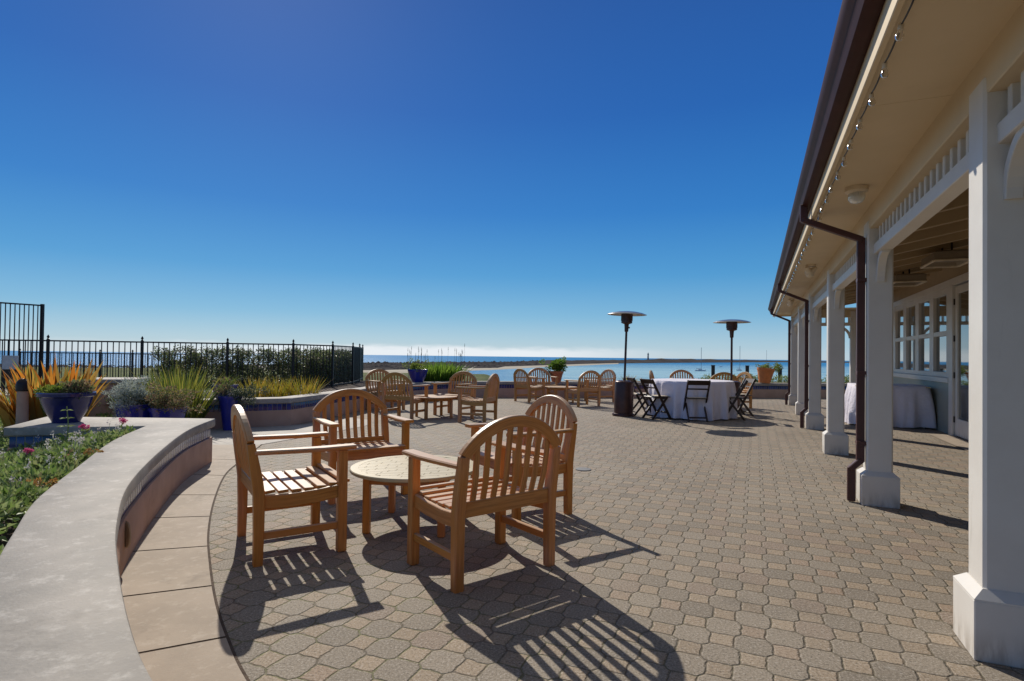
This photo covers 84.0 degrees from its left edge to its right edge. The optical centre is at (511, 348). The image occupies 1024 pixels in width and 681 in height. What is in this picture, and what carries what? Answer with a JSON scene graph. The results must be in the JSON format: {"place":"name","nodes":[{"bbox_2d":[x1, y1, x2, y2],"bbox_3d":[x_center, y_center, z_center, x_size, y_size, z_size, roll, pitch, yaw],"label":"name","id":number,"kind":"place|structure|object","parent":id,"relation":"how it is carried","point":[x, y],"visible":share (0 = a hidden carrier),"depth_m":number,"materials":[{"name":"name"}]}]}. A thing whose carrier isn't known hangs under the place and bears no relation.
{"place":"outdoors","nodes":[
{"label":"outdoors","id":0,"kind":"place"},
{"bbox_2d":[1,355,20,395],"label":"notice board","id":1,"kind":"object","parent":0,"point":[6,363],"visible":0.5,"depth_m":11.16,"materials":[{"name":"metal"}]},
{"bbox_2d":[0,461,82,546],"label":"flower bed soil","id":2,"kind":"structure","parent":0,"point":[8,534],"depth_m":3.38,"materials":[{"name":"brown soil"}]},
{"bbox_2d":[0,435,122,522],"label":"bed reddish foliage","id":3,"kind":"object","parent":2,"relation":"on","point":[40,473],"visible":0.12,"depth_m":3.44,"materials":[{"name":"green plant"}]},
{"bbox_2d":[0,425,135,554],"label":"flower bed foliage","id":4,"kind":"object","parent":2,"relation":"on","point":[27,493],"visible":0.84,"depth_m":3.77,"materials":[{"name":"green plant"}]},
{"bbox_2d":[23,448,34,457],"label":"pink flower","id":5,"kind":"object","parent":4,"relation":"in","point":[27,451],"visible":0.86,"depth_m":4.04,"materials":[{"name":"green plant"}]},
{"bbox_2d":[26,477,57,486],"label":"orange flowers","id":6,"kind":"object","parent":4,"relation":"on","point":[55,479],"visible":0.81,"depth_m":3.15,"materials":[{"name":"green plant"}]},
{"bbox_2d":[0,419,119,486],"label":"white flowers","id":7,"kind":"object","parent":4,"relation":"on","point":[49,456],"visible":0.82,"depth_m":4.38,"materials":[{"name":"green plant"}]},
{"bbox_2d":[55,406,74,439],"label":"tall weed","id":8,"kind":"object","parent":4,"relation":"on","point":[67,417],"visible":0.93,"depth_m":5.27,"materials":[{"name":"green plant"}]},
{"bbox_2d":[77,423,89,436],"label":"pink flower","id":9,"kind":"object","parent":4,"relation":"in","point":[82,426],"visible":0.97,"depth_m":5.29,"materials":[{"name":"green plant"}]},
{"bbox_2d":[83,447,103,455],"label":"orange flowers","id":10,"kind":"object","parent":4,"relation":"on","point":[88,449],"visible":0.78,"depth_m":4.13,"materials":[{"name":"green plant"}]},
{"bbox_2d":[116,418,127,429],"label":"pink flower","id":11,"kind":"object","parent":4,"relation":"in","point":[122,420],"visible":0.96,"depth_m":5.44,"materials":[{"name":"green plant"}]},
{"bbox_2d":[0,418,366,450],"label":"walkway","id":12,"kind":"structure","parent":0,"point":[220,436],"depth_m":8.89,"materials":[{"name":"concrete"}]},
{"bbox_2d":[15,378,30,424],"bbox_3d":[-6.530,0.823,7.588,0.156,0.850,0.156,1,-1,0],"label":"bollard light","id":13,"kind":"object","parent":12,"relation":"on","point":[22,403],"visible":0.74,"depth_m":7.54,"materials":[{"name":"beige metal"}]},
{"bbox_2d":[0,364,103,427],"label":"flax plant","id":14,"kind":"object","parent":12,"relation":"on","point":[7,414],"visible":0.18,"depth_m":7.75,"materials":[{"name":"orange plant"}]},
{"bbox_2d":[0,356,111,418],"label":"flax plant","id":15,"kind":"object","parent":12,"relation":"on","point":[49,380],"visible":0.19,"depth_m":7.92,"materials":[{"name":"orange plant"}]},
{"bbox_2d":[77,369,107,416],"bbox_3d":[-6.853,0.787,8.922,0.921,0.950,0.885,1,-1,0],"label":"flax plant","id":16,"kind":"object","parent":12,"relation":"on","point":[94,384],"visible":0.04,"depth_m":8.89,"materials":[{"name":"orange plant"}]},
{"bbox_2d":[0,390,212,451],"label":"ground cover","id":17,"kind":"object","parent":12,"relation":"on","point":[4,442],"visible":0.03,"depth_m":8.72,"materials":[{"name":"green plant"}]},
{"bbox_2d":[100,375,159,417],"bbox_3d":[-4.696,0.791,7.069,0.536,0.943,0.582,0,-1,23],"label":"potted plant","id":18,"kind":"object","parent":12,"relation":"on","point":[128,395],"visible":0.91,"depth_m":6.97,"materials":[{"name":"plant"}]},
{"bbox_2d":[128,381,204,417],"bbox_3d":[-4.410,0.831,7.179,0.815,0.872,0.698,0,-1,24],"label":"potted plant","id":19,"kind":"object","parent":12,"relation":"on","point":[169,405],"visible":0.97,"depth_m":7.04,"materials":[{"name":"green plant"}]},
{"bbox_2d":[112,367,220,395],"bbox_3d":[-5.519,0.755,8.971,1.543,1.048,1.418,0,-1,37],"label":"sword plant","id":20,"kind":"object","parent":12,"relation":"on","point":[165,380],"visible":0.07,"depth_m":8.97,"materials":[{"name":"green plant"}]},
{"bbox_2d":[133,361,232,417],"bbox_3d":[-5.056,0.707,8.651,1.522,1.147,1.427,1,-1,0],"label":"sword plant","id":21,"kind":"object","parent":12,"relation":"on","point":[197,401],"visible":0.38,"depth_m":8.70,"materials":[{"name":"green plant"}]},
{"bbox_2d":[215,382,269,430],"bbox_3d":[-4.328,0.905,8.998,0.852,0.777,0.515,1,-1,0],"label":"potted plant","id":22,"kind":"object","parent":12,"relation":"on","point":[227,402],"visible":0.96,"depth_m":8.92,"materials":[{"name":"green plant"}]},
{"bbox_2d":[120,445,260,680],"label":"concrete path","id":23,"kind":"structure","parent":0,"point":[165,619],"depth_m":2.89,"materials":[{"name":"beige concrete"}]},
{"bbox_2d":[0,419,214,680],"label":"seat wall","id":24,"kind":"structure","parent":23,"relation":"on","point":[72,543],"depth_m":2.04,"materials":[{"name":"beige paint"}]},
{"bbox_2d":[0,367,489,390],"bbox_3d":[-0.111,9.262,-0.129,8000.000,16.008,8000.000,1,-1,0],"label":"ground","id":25,"kind":"structure","parent":0,"point":[482,377],"depth_m":40.26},
{"bbox_2d":[20,349,207,388],"bbox_3d":[-13.611,0.847,18.988,6.060,1.650,1.660,1,-1,0],"label":"fence","id":26,"kind":"object","parent":25,"relation":"on","point":[132,359],"visible":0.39,"depth_m":19.14,"materials":[{"name":"metal"}]},
{"bbox_2d":[711,365,714,375],"bbox_3d":[8.467,1.947,23.977,0.170,2.500,0.166,1,-1,0],"label":"timber post","id":27,"kind":"object","parent":25,"relation":"on","point":[712,370],"visible":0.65,"depth_m":23.93,"materials":[{"name":"black wood"}]},
{"bbox_2d":[745,365,748,377],"bbox_3d":[9.907,1.964,23.977,0.170,2.500,0.166,1,-1,0],"label":"timber post","id":28,"kind":"object","parent":25,"relation":"on","point":[746,368],"visible":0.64,"depth_m":23.93,"materials":[{"name":"black wood"}]},
{"bbox_2d":[0,351,848,381],"bbox_3d":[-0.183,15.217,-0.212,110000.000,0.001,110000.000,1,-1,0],"label":"sea water","id":29,"kind":"structure","parent":0,"point":[638,371],"depth_m":1047.20,"materials":[{"name":"blue liquid"}]},
{"bbox_2d":[0,358,848,369],"bbox_3d":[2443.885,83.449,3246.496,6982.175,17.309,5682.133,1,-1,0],"label":"headland","id":30,"kind":"structure","parent":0,"point":[384,365],"depth_m":998.30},
{"bbox_2d":[0,0,855,360],"label":"sky","id":31,"kind":"structure","parent":0,"point":[503,178],"materials":[{"name":"blue"}]},
{"bbox_2d":[363,363,618,372],"bbox_3d":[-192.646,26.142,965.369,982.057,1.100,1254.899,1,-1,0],"label":"beach sand","id":32,"kind":"structure","parent":0,"point":[471,369],"depth_m":704.84,"materials":[{"name":"beige sand"}]},
{"bbox_2d":[0,388,1023,680],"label":"patio","id":33,"kind":"structure","parent":0,"point":[756,546],"depth_m":3.24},
{"bbox_2d":[0,302,44,397],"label":"tall fence","id":34,"kind":"object","parent":33,"relation":"on","point":[42,312],"visible":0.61,"depth_m":13.09,"materials":[{"name":"metal"}]},
{"bbox_2d":[4,416,208,457],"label":"planter wall","id":35,"kind":"structure","parent":33,"relation":"on","point":[43,428],"depth_m":5.61,"materials":[{"name":"beige paint"}]},
{"bbox_2d":[33,379,96,422],"bbox_3d":[-4.616,0.535,5.912,0.551,0.458,0.500,1,-1,0],"label":"potted plant","id":36,"kind":"object","parent":35,"relation":"on","point":[76,396],"visible":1,"depth_m":5.79,"materials":[{"name":"green plant"}]},
{"bbox_2d":[88,377,148,416],"bbox_3d":[-6.991,0.897,9.937,0.880,0.755,0.880,1,-1,-14],"label":"pedestal","id":37,"kind":"object","parent":33,"relation":"on","point":[95,410],"visible":0.15,"depth_m":9.56,"materials":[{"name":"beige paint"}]},
{"bbox_2d":[231,404,356,566],"bbox_3d":[-1.443,0.803,3.674,0.656,0.902,0.736,1,-1,-33],"label":"armchair","id":38,"kind":"object","parent":33,"relation":"on","point":[327,482],"visible":1,"depth_m":3.51,"materials":[{"name":"brown wood"}]},
{"bbox_2d":[312,389,413,504],"bbox_3d":[-1.342,0.824,5.042,0.736,0.902,0.656,1,-1,-33],"label":"armchair","id":39,"kind":"object","parent":33,"relation":"on","point":[370,446],"visible":0.81,"depth_m":5.16,"materials":[{"name":"brown wood"}]},
{"bbox_2d":[365,369,405,410],"bbox_3d":[-2.830,0.913,12.708,0.736,0.902,0.656,1,-1,-43],"label":"armchair","id":40,"kind":"object","parent":33,"relation":"on","point":[377,391],"visible":0.67,"depth_m":12.72,"materials":[{"name":"brown wood"}]},
{"bbox_2d":[381,372,430,419],"bbox_3d":[-2.053,0.897,10.913,0.736,0.902,0.656,0,-1,25],"label":"armchair","id":41,"kind":"object","parent":33,"relation":"on","point":[398,396],"visible":0.86,"depth_m":10.70,"materials":[{"name":"brown wood"}]},
{"bbox_2d":[350,455,472,537],"bbox_3d":[-0.703,1.059,4.125,0.920,0.420,0.920,1,-1,7],"label":"coffee table","id":42,"kind":"object","parent":33,"relation":"on","point":[391,472],"visible":0.56,"depth_m":3.88,"materials":[{"name":"beige stone"}]},
{"bbox_2d":[414,394,456,418],"bbox_3d":[-1.544,1.149,11.235,0.920,0.420,0.920,1,-1,-29],"label":"coffee table","id":43,"kind":"object","parent":33,"relation":"on","point":[435,398],"visible":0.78,"depth_m":11.10,"materials":[{"name":"brown wood"}]},
{"bbox_2d":[431,371,476,414],"bbox_3d":[-1.177,0.919,11.762,0.736,0.902,0.656,0,-1,31],"label":"armchair","id":44,"kind":"object","parent":33,"relation":"on","point":[455,393],"visible":0.7,"depth_m":11.91,"materials":[{"name":"brown wood"}]},
{"bbox_2d":[455,373,499,422],"bbox_3d":[-0.620,0.910,10.630,0.656,0.902,0.736,0,-1,17],"label":"armchair","id":45,"kind":"object","parent":33,"relation":"on","point":[491,388],"visible":1,"depth_m":10.39,"materials":[{"name":"brown wood"}]},
{"bbox_2d":[402,415,560,593],"bbox_3d":[-0.168,0.814,3.332,0.736,0.902,0.656,1,-1,-38],"label":"armchair","id":46,"kind":"object","parent":33,"relation":"on","point":[498,495],"visible":1,"depth_m":3.17,"materials":[{"name":"brown wood"}]},
{"bbox_2d":[465,395,577,520],"bbox_3d":[0.078,0.834,4.589,0.656,0.902,0.736,1,-1,-33],"label":"armchair","id":47,"kind":"object","parent":33,"relation":"on","point":[567,456],"visible":0.54,"depth_m":4.46,"materials":[{"name":"brown wood"}]},
{"bbox_2d":[199,381,846,428],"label":"planter wall","id":48,"kind":"structure","parent":33,"relation":"on","point":[281,411],"depth_m":10.84,"materials":[{"name":"beige paint"}]},
{"bbox_2d":[211,375,246,398],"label":"potted plant","id":49,"kind":"object","parent":48,"relation":"on","point":[221,380],"visible":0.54,"depth_m":9.28,"materials":[{"name":"green plant"}]},
{"bbox_2d":[402,358,429,381],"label":"potted plant","id":50,"kind":"object","parent":48,"relation":"on","point":[417,372],"visible":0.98,"depth_m":15.82,"materials":[{"name":"green plant"}]},
{"bbox_2d":[203,381,846,397],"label":"bed soil","id":51,"kind":"structure","parent":48,"relation":"in","point":[347,386],"depth_m":15.75,"materials":[{"name":"brown soil"}]},
{"bbox_2d":[149,365,205,389],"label":"sword plant","id":52,"kind":"object","parent":51,"relation":"on","point":[182,376],"visible":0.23,"depth_m":9.74,"materials":[{"name":"green plant"}]},
{"bbox_2d":[0,335,363,389],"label":"iron fence","id":53,"kind":"object","parent":51,"relation":"on","point":[356,362],"visible":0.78,"depth_m":13.70,"materials":[{"name":"black metal"}]},
{"bbox_2d":[149,344,361,390],"bbox_3d":[-7.220,0.556,16.983,4.246,1.261,5.300,1,-1,0],"label":"hedge","id":54,"kind":"object","parent":51,"relation":"on","point":[281,372],"visible":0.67,"depth_m":14.78,"materials":[{"name":"green plant"}]},
{"bbox_2d":[229,376,283,396],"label":"grass clump","id":55,"kind":"object","parent":51,"relation":"on","point":[258,394],"visible":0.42,"depth_m":10.51,"materials":[{"name":"yellow plant"}]},
{"bbox_2d":[250,375,304,396],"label":"grass clump","id":56,"kind":"object","parent":51,"relation":"on","point":[277,393],"visible":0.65,"depth_m":10.59,"materials":[{"name":"yellow plant"}]},
{"bbox_2d":[282,375,328,395],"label":"grass clump","id":57,"kind":"object","parent":51,"relation":"on","point":[307,390],"visible":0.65,"depth_m":10.80,"materials":[{"name":"yellow plant"}]},
{"bbox_2d":[407,345,464,367],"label":"flower stalks","id":58,"kind":"object","parent":51,"relation":"on","point":[441,358],"visible":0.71,"depth_m":17.28,"materials":[{"name":"brown plant"}]},
{"bbox_2d":[407,361,470,381],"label":"agapanthus clump","id":59,"kind":"object","parent":51,"relation":"on","point":[438,372],"visible":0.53,"depth_m":16.85,"materials":[{"name":"green plant"}]},
{"bbox_2d":[698,373,787,382],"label":"shrub","id":60,"kind":"object","parent":51,"relation":"on","point":[754,377],"visible":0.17,"depth_m":19.20,"materials":[{"name":"green plant"}]},
{"bbox_2d":[778,375,848,382],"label":"shrub","id":61,"kind":"object","parent":51,"relation":"on","point":[846,379],"visible":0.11,"depth_m":19.32,"materials":[{"name":"green plant"}]},
{"bbox_2d":[539,356,567,382],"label":"potted plant","id":62,"kind":"object","parent":48,"relation":"on","point":[558,366],"visible":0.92,"depth_m":17.20,"materials":[{"name":"green plant"}]},
{"bbox_2d":[755,362,783,383],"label":"potted plant","id":63,"kind":"object","parent":48,"relation":"on","point":[765,373],"visible":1,"depth_m":18.05,"materials":[{"name":"green plant"}]},
{"bbox_2d":[513,368,546,402],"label":"armchair","id":64,"kind":"object","parent":33,"relation":"on","point":[528,386],"visible":0.98,"depth_m":15.28,"materials":[{"name":"brown wood"}]},
{"bbox_2d":[528,368,558,399],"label":"armchair","id":65,"kind":"object","parent":33,"relation":"on","point":[541,376],"visible":0.73,"depth_m":16.55,"materials":[{"name":"brown wood"}]},
{"bbox_2d":[545,386,576,402],"bbox_3d":[1.305,1.241,15.434,0.920,0.420,0.920,1,-1,-17],"label":"coffee table","id":66,"kind":"object","parent":33,"relation":"on","point":[554,388],"visible":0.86,"depth_m":15.23,"materials":[{"name":"brown wood"}]},
{"bbox_2d":[564,370,601,406],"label":"armchair","id":67,"kind":"object","parent":33,"relation":"on","point":[578,390],"visible":1,"depth_m":14.14,"materials":[{"name":"brown wood"}]},
{"bbox_2d":[575,467,590,470],"bbox_3d":[0.774,1.310,6.182,0.170,0.009,0.170,1,-1,0],"label":"drain cover","id":68,"kind":"object","parent":33,"relation":"on","point":[583,469],"visible":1,"depth_m":6.14,"materials":[{"name":"metal"}]},
{"bbox_2d":[583,369,615,402],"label":"armchair","id":69,"kind":"object","parent":33,"relation":"on","point":[607,387],"visible":0.72,"depth_m":15.72,"materials":[{"name":"brown wood"}]},
{"bbox_2d":[607,311,646,416],"bbox_3d":[2.387,0.313,11.997,0.824,2.208,0.824,2,-1,0],"label":"patio heater","id":70,"kind":"object","parent":33,"relation":"on","point":[623,397],"visible":1,"depth_m":11.85,"materials":[{"name":"brown metal"}]},
{"bbox_2d":[627,377,650,415],"bbox_3d":[2.745,1.024,12.185,0.482,0.821,0.438,1,-1,-6],"label":"folding chair","id":71,"kind":"object","parent":33,"relation":"on","point":[637,396],"visible":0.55,"depth_m":12.00,"materials":[{"name":"brown wood"}]},
{"bbox_2d":[649,370,654,378],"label":"armchair","id":72,"kind":"object","parent":33,"relation":"on","point":[651,375],"visible":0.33,"depth_m":14.96,"materials":[{"name":"brown wood"}]},
{"bbox_2d":[640,378,671,419],"bbox_3d":[2.897,1.016,11.480,0.482,0.821,0.438,1,-1,-19],"label":"folding chair","id":73,"kind":"object","parent":33,"relation":"on","point":[658,396],"visible":0.98,"depth_m":11.35,"materials":[{"name":"brown wood"}]},
{"bbox_2d":[669,370,695,378],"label":"armchair","id":74,"kind":"object","parent":33,"relation":"on","point":[679,371],"visible":0.22,"depth_m":16.30,"materials":[{"name":"brown wood"}]},
{"bbox_2d":[681,380,710,421],"bbox_3d":[3.607,1.020,11.165,0.438,0.821,0.482,1,-1,3],"label":"folding chair","id":75,"kind":"object","parent":33,"relation":"on","point":[696,382],"visible":0.86,"depth_m":11.02,"materials":[{"name":"brown wood"}]},
{"bbox_2d":[710,372,737,380],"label":"armchair","id":76,"kind":"object","parent":33,"relation":"on","point":[722,374],"visible":0.2,"depth_m":13.96,"materials":[{"name":"brown wood"}]},
{"bbox_2d":[713,319,750,412],"bbox_3d":[5.016,0.396,12.997,0.824,2.131,0.824,0,-1,33],"label":"patio heater","id":77,"kind":"object","parent":33,"relation":"on","point":[731,326],"visible":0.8,"depth_m":12.95,"materials":[{"name":"brown metal"}]},
{"bbox_2d":[722,379,747,420],"bbox_3d":[4.509,1.036,11.530,0.482,0.821,0.438,0,-1,18],"label":"folding chair","id":78,"kind":"object","parent":33,"relation":"on","point":[740,390],"visible":0.62,"depth_m":11.34,"materials":[{"name":"brown wood"}]},
{"bbox_2d":[736,372,752,408],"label":"armchair","id":79,"kind":"object","parent":33,"relation":"on","point":[745,390],"visible":0.35,"depth_m":14.27,"materials":[{"name":"brown wood"}]},
{"bbox_2d":[737,378,756,415],"bbox_3d":[4.960,1.053,12.340,0.482,0.821,0.438,1,-1,-6],"label":"folding chair","id":80,"kind":"object","parent":33,"relation":"on","point":[747,394],"visible":0.59,"depth_m":12.15,"materials":[{"name":"brown wood"}]},
{"bbox_2d":[768,0,1023,668],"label":"pavilion","id":81,"kind":"structure","parent":33,"relation":"on","point":[935,158],"depth_m":2.98,"materials":[{"name":"white paint"}]},
{"bbox_2d":[787,298,794,305],"bbox_3d":[5.917,-0.979,12.081,0.168,0.168,0.164,1,-1,-23],"label":"flood light","id":82,"kind":"object","parent":81,"relation":"attached to","point":[790,302],"visible":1,"depth_m":12.05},
{"bbox_2d":[804,264,816,277],"bbox_3d":[4.094,-1.060,7.809,0.168,0.168,0.164,1,-1,0],"label":"flood light","id":83,"kind":"object","parent":81,"relation":"attached to","point":[809,272],"visible":1,"depth_m":7.78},
{"bbox_2d":[774,0,913,317],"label":"string lights","id":84,"kind":"object","parent":81,"relation":"hanging from","point":[899,36],"visible":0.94,"depth_m":3.07,"materials":[{"name":"glass"},{"name":"black rubber"}]},
{"bbox_2d":[845,184,868,203],"bbox_3d":[2.590,-1.150,4.276,0.156,0.122,0.156,1,-1,0],"label":"ceiling light","id":85,"kind":"object","parent":81,"relation":"attached to","point":[856,194],"visible":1,"depth_m":4.23,"materials":[{"name":"white glass"}]},
{"bbox_2d":[893,308,893,371],"bbox_3d":[9.247,-0.191,13.843,0.110,1.530,1.030,0,-1,23],"label":"window","id":86,"kind":"structure","parent":81,"relation":"in","point":[893,308],"depth_m":13.44,"materials":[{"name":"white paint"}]},
{"bbox_2d":[894,304,904,373],"bbox_3d":[8.842,-0.209,12.896,0.110,1.530,1.030,0,-1,23],"label":"window","id":87,"kind":"structure","parent":81,"relation":"in","point":[899,312],"depth_m":13.05,"materials":[{"name":"clear glass"}]},
{"bbox_2d":[893,269,927,286],"bbox_3d":[6.291,-1.140,9.078,0.430,0.236,0.630,0,-1,23],"label":"ceiling heater","id":88,"kind":"object","parent":81,"relation":"hanging from","point":[907,280],"visible":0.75,"depth_m":8.85,"materials":[{"name":"metal"}]},
{"bbox_2d":[905,299,916,374],"bbox_3d":[8.436,-0.227,11.950,0.110,1.530,1.030,0,-1,23],"label":"window","id":89,"kind":"structure","parent":81,"relation":"in","point":[910,307],"depth_m":12.09,"materials":[{"name":"white paint"}]},
{"bbox_2d":[917,294,930,375],"bbox_3d":[8.031,-0.245,11.003,0.110,1.530,1.030,0,-1,23],"label":"window","id":90,"kind":"structure","parent":81,"relation":"in","point":[924,303],"depth_m":11.15,"materials":[{"name":"clear glass"}]},
{"bbox_2d":[931,288,947,377],"bbox_3d":[7.624,-0.263,10.057,0.110,1.530,1.030,0,-1,23],"label":"window","id":91,"kind":"structure","parent":81,"relation":"in","point":[939,300],"depth_m":10.20,"materials":[{"name":"white paint"}]},
{"bbox_2d":[920,242,968,268],"bbox_3d":[5.464,-1.177,7.148,0.430,0.236,0.630,0,-1,23],"label":"ceiling heater","id":92,"kind":"object","parent":81,"relation":"hanging from","point":[941,258],"visible":0.88,"depth_m":6.96,"materials":[{"name":"metal"}]},
{"bbox_2d":[953,282,968,439],"bbox_3d":[7.085,0.195,8.936,0.113,2.430,0.811,0,-1,23],"label":"door","id":93,"kind":"structure","parent":81,"relation":"in","point":[961,301],"depth_m":9.05,"materials":[{"name":"white paint"}]},
{"bbox_2d":[930,434,968,450],"bbox_3d":[6.421,1.395,7.831,0.350,0.001,3.500,0,-1,23],"label":"porch step","id":94,"kind":"object","parent":33,"relation":"on","point":[958,442],"visible":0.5,"depth_m":8.73,"materials":[{"name":"beige concrete"}]},
{"bbox_3d":[3.788,1.055,12.037,1.680,0.759,1.680,1,-1,0],"label":"banquet table","id":95,"kind":"object","parent":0,"visible":0},
{"bbox_2d":[646,378,737,420],"bbox_3d":[3.786,1.046,12.036,1.883,0.759,1.902,1,-1,0],"label":"tablecloth","id":96,"kind":"object","parent":95,"relation":"on","point":[718,404],"visible":0.76,"depth_m":11.29,"materials":[{"name":"white fabric"}]},
{"bbox_3d":[7.241,1.082,11.022,1.170,0.757,1.200,0,-1,23],"label":"porch table","id":97,"kind":"object","parent":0,"visible":0},
{"bbox_2d":[844,382,936,427],"bbox_3d":[7.239,1.073,11.016,1.461,0.759,1.509,0,-1,23],"label":"tablecloth","id":98,"kind":"object","parent":97,"relation":"on","point":[913,405],"visible":0.58,"depth_m":10.32,"materials":[{"name":"white fabric"}]}
]}

